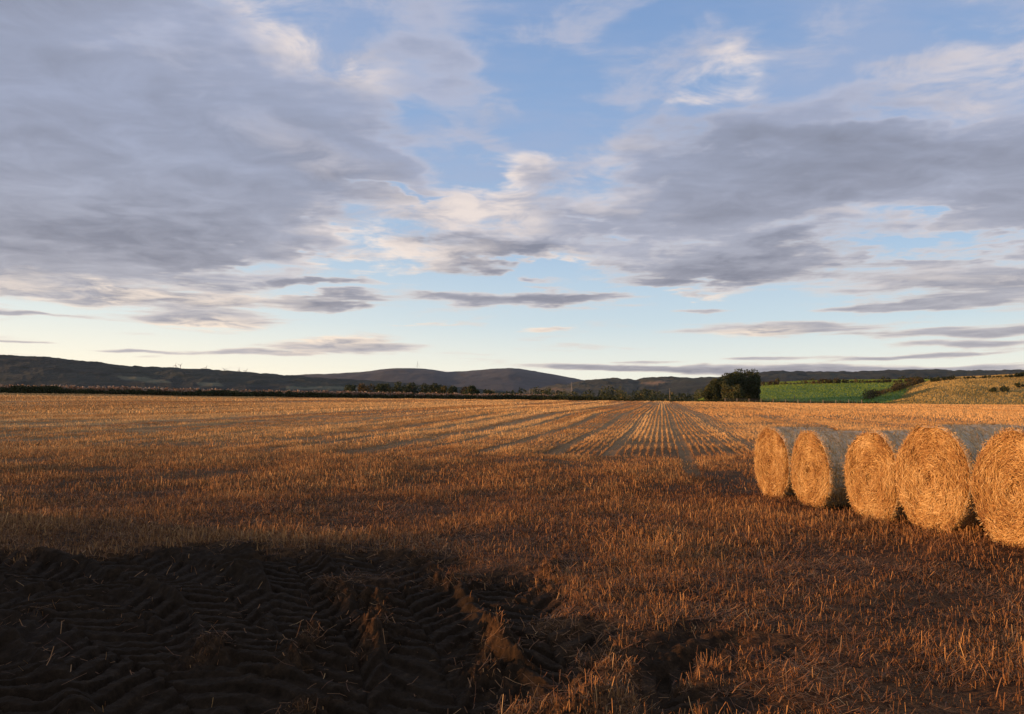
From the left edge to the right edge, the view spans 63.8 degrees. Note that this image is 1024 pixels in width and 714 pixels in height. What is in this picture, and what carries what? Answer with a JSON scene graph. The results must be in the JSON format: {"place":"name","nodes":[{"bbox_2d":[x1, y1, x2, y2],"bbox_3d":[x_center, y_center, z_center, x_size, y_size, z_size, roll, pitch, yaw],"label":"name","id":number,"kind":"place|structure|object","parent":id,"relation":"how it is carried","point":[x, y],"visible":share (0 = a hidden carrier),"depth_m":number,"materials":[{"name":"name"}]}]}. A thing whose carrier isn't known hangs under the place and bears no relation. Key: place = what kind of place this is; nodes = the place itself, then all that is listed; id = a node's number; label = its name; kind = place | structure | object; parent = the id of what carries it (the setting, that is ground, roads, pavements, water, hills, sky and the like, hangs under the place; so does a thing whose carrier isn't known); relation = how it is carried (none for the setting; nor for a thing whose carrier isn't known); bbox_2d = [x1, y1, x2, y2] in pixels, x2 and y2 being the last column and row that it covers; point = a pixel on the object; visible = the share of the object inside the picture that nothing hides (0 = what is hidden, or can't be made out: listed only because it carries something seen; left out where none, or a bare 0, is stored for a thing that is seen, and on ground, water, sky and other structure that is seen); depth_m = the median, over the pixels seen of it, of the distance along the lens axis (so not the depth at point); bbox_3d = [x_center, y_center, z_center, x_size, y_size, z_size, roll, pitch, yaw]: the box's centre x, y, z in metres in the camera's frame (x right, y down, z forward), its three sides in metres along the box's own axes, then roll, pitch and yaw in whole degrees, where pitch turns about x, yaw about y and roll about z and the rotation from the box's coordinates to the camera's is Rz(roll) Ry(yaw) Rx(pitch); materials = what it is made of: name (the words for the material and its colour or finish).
{"place":"outdoors","nodes":[
{"label":"outdoors","id":0,"kind":"place"},
{"bbox_2d":[0,355,525,393],"bbox_3d":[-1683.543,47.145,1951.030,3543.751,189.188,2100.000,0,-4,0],"label":"hill","id":1,"kind":"structure","parent":0,"point":[31,370],"depth_m":1437.42,"materials":[{"name":"green plant"}]},
{"bbox_2d":[297,368,583,391],"bbox_3d":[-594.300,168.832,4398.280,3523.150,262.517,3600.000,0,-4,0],"label":"hill","id":2,"kind":"structure","parent":0,"point":[506,379],"depth_m":3726.39,"materials":[{"name":"grey"}]},
{"bbox_2d":[0,394,1023,713],"bbox_3d":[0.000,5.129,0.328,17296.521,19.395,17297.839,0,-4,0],"label":"ground","id":3,"kind":"structure","parent":0,"point":[248,672],"depth_m":6.58,"materials":[{"name":"brown soil"}]},
{"bbox_2d":[0,384,554,399],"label":"dry weeds","id":4,"kind":"object","parent":3,"relation":"on","point":[122,387],"visible":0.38,"depth_m":285.86,"materials":[{"name":"brown plant"}]},
{"bbox_2d":[0,385,615,400],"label":"hedge","id":5,"kind":"object","parent":3,"relation":"on","point":[34,389],"visible":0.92,"depth_m":282.46,"materials":[{"name":"green plant"}]},
{"bbox_2d":[343,384,356,391],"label":"broadleaf tree","id":6,"kind":"object","parent":3,"relation":"on","point":[352,387],"visible":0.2,"depth_m":427.57,"materials":[{"name":"green plant"}]},
{"bbox_2d":[358,383,375,392],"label":"broadleaf tree","id":7,"kind":"object","parent":3,"relation":"on","point":[363,388],"visible":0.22,"depth_m":446.84,"materials":[{"name":"green plant"}]},
{"bbox_2d":[372,383,386,392],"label":"broadleaf tree","id":8,"kind":"object","parent":3,"relation":"on","point":[381,388],"visible":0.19,"depth_m":409.69,"materials":[{"name":"green plant"}]},
{"bbox_2d":[382,383,392,392],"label":"broadleaf tree","id":9,"kind":"object","parent":3,"relation":"on","point":[388,389],"visible":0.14,"depth_m":431.28,"materials":[{"name":"green plant"}]},
{"bbox_2d":[390,381,404,392],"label":"broadleaf tree","id":10,"kind":"object","parent":3,"relation":"on","point":[396,387],"visible":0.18,"depth_m":448.60,"materials":[{"name":"green plant"}]},
{"bbox_2d":[402,382,421,393],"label":"broadleaf tree","id":11,"kind":"object","parent":3,"relation":"on","point":[410,388],"visible":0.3,"depth_m":409.77,"materials":[{"name":"green plant"}]},
{"bbox_2d":[420,383,430,392],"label":"broadleaf tree","id":12,"kind":"object","parent":3,"relation":"on","point":[425,389],"visible":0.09,"depth_m":431.05,"materials":[{"name":"green plant"}]},
{"bbox_2d":[426,383,444,393],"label":"broadleaf tree","id":13,"kind":"object","parent":3,"relation":"on","point":[435,389],"visible":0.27,"depth_m":446.68,"materials":[{"name":"green plant"}]},
{"bbox_2d":[438,385,447,393],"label":"broadleaf tree","id":14,"kind":"object","parent":3,"relation":"on","point":[442,390],"visible":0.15,"depth_m":409.57,"materials":[{"name":"green plant"}]},
{"bbox_2d":[446,386,457,393],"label":"broadleaf tree","id":15,"kind":"object","parent":3,"relation":"on","point":[451,389],"visible":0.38,"depth_m":429.20,"materials":[{"name":"green plant"}]},
{"bbox_2d":[463,385,479,394],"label":"broadleaf tree","id":16,"kind":"object","parent":3,"relation":"on","point":[471,389],"visible":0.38,"depth_m":408.77,"materials":[{"name":"green plant"}]},
{"bbox_2d":[483,389,492,393],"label":"broadleaf tree","id":17,"kind":"object","parent":3,"relation":"on","point":[488,391],"visible":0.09,"depth_m":429.51,"materials":[{"name":"green plant"}]},
{"bbox_2d":[0,393,1023,713],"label":"stubble","id":18,"kind":"object","parent":3,"relation":"on","point":[358,465],"visible":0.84,"depth_m":13.39,"materials":[{"name":"beige plant"}]},
{"bbox_2d":[2,493,1022,712],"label":"loose straw","id":19,"kind":"object","parent":3,"relation":"on","point":[622,581],"visible":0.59,"depth_m":7.73,"materials":[{"name":"beige plant"}]},
{"bbox_2d":[491,385,704,401],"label":"woodland","id":20,"kind":"object","parent":3,"relation":"on","point":[644,395],"visible":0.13,"depth_m":692.63,"materials":[{"name":"green plant"}]},
{"bbox_2d":[720,383,743,400],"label":"broadleaf tree","id":21,"kind":"object","parent":3,"relation":"on","point":[733,392],"visible":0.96,"depth_m":308.16,"materials":[{"name":"green plant"}]},
{"bbox_2d":[599,398,878,403],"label":"hedge","id":22,"kind":"object","parent":3,"relation":"on","point":[728,400],"visible":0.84,"depth_m":304.34,"materials":[{"name":"green plant"}]},
{"bbox_2d":[753,425,837,498],"bbox_3d":[5.480,1.998,15.560,1.371,1.434,1.504,1,-4,-9],"label":"round bale","id":23,"kind":"object","parent":3,"relation":"on","point":[774,446],"visible":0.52,"depth_m":15.35,"materials":[{"name":"plant"}]},
{"bbox_2d":[789,429,877,508],"bbox_3d":[5.562,1.876,13.815,1.371,1.340,1.353,1,-4,-9],"label":"round bale","id":24,"kind":"object","parent":3,"relation":"on","point":[817,466],"visible":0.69,"depth_m":13.47,"materials":[{"name":"plant"}]},
{"bbox_2d":[842,428,912,522],"bbox_3d":[5.756,1.718,11.938,1.366,1.401,1.400,1,-3,-10],"label":"round bale","id":25,"kind":"object","parent":3,"relation":"on","point":[869,475],"visible":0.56,"depth_m":11.73,"materials":[{"name":"plant"}]},
{"bbox_2d":[892,422,1023,533],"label":"round bale","id":26,"kind":"object","parent":3,"relation":"on","point":[934,464],"visible":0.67,"depth_m":10.17,"materials":[{"name":"plant"}]},
{"bbox_2d":[969,425,1023,547],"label":"round bale","id":27,"kind":"object","parent":3,"relation":"on","point":[997,484],"visible":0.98,"depth_m":8.95,"materials":[{"name":"plant"}]},
{"bbox_2d":[0,0,1023,379],"label":"sky","id":28,"kind":"structure","parent":0,"point":[578,189],"materials":[{"name":"blue"}]},
{"bbox_2d":[518,376,691,400],"bbox_3d":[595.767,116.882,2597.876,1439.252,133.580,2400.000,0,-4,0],"label":"hill","id":29,"kind":"structure","parent":0,"point":[627,385],"depth_m":2180.73,"materials":[{"name":"green plant"}]},
{"bbox_2d":[698,379,930,403],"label":"green field","id":30,"kind":"structure","parent":0,"point":[828,394],"depth_m":365.44,"materials":[{"name":"green plant"}]},
{"bbox_2d":[701,384,719,400],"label":"broadleaf tree","id":31,"kind":"object","parent":30,"relation":"on","point":[710,391],"visible":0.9,"depth_m":316.76,"materials":[{"name":"green plant"}]},
{"bbox_2d":[709,378,727,400],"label":"broadleaf tree","id":32,"kind":"object","parent":30,"relation":"on","point":[717,383],"visible":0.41,"depth_m":320.69,"materials":[{"name":"green plant"}]},
{"bbox_2d":[721,372,739,386],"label":"broadleaf tree","id":33,"kind":"object","parent":30,"relation":"on","point":[729,377],"visible":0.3,"depth_m":323.87,"materials":[{"name":"green plant"}]},
{"bbox_2d":[732,368,751,401],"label":"broadleaf tree","id":34,"kind":"object","parent":30,"relation":"on","point":[743,382],"visible":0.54,"depth_m":327.64,"materials":[{"name":"green plant"}]},
{"bbox_2d":[742,368,761,400],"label":"broadleaf tree","id":35,"kind":"object","parent":30,"relation":"on","point":[752,374],"visible":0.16,"depth_m":335.24,"materials":[{"name":"green plant"}]},
{"bbox_2d":[748,377,760,400],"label":"broadleaf tree","id":36,"kind":"object","parent":30,"relation":"on","point":[754,389],"visible":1,"depth_m":326.36,"materials":[{"name":"green plant"}]},
{"bbox_2d":[761,377,914,384],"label":"hedge","id":37,"kind":"object","parent":30,"relation":"on","point":[829,380],"visible":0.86,"depth_m":437.63,"materials":[{"name":"green plant"}]},
{"bbox_2d":[862,377,923,398],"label":"hedge","id":38,"kind":"object","parent":30,"relation":"on","point":[893,388],"visible":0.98,"depth_m":370.38,"materials":[{"name":"green plant"}]},
{"bbox_2d":[658,369,1023,398],"bbox_3d":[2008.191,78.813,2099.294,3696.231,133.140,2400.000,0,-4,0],"label":"hill","id":39,"kind":"structure","parent":0,"point":[691,386],"depth_m":1681.39,"materials":[{"name":"green plant"}]},
{"bbox_2d":[775,375,955,381],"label":"woodland","id":40,"kind":"object","parent":39,"relation":"on","point":[778,379],"visible":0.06,"depth_m":899.63,"materials":[{"name":"green plant"}]},
{"bbox_2d":[883,374,1023,404],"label":"hillside","id":41,"kind":"structure","parent":0,"point":[1018,389],"depth_m":321.43,"materials":[{"name":"yellow plant"}]},
{"bbox_2d":[930,372,1023,381],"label":"hedge","id":42,"kind":"object","parent":41,"relation":"on","point":[1020,374],"visible":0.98,"depth_m":381.48,"materials":[{"name":"green plant"}]},
{"bbox_2d":[992,385,1009,391],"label":"shrub","id":43,"kind":"object","parent":41,"relation":"on","point":[1005,388],"visible":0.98,"depth_m":326.44,"materials":[{"name":"green plant"}]},
{"bbox_2d":[1014,382,1023,387],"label":"shrub","id":44,"kind":"object","parent":41,"relation":"on","point":[1018,384],"visible":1,"depth_m":339.04,"materials":[{"name":"green plant"}]}
]}

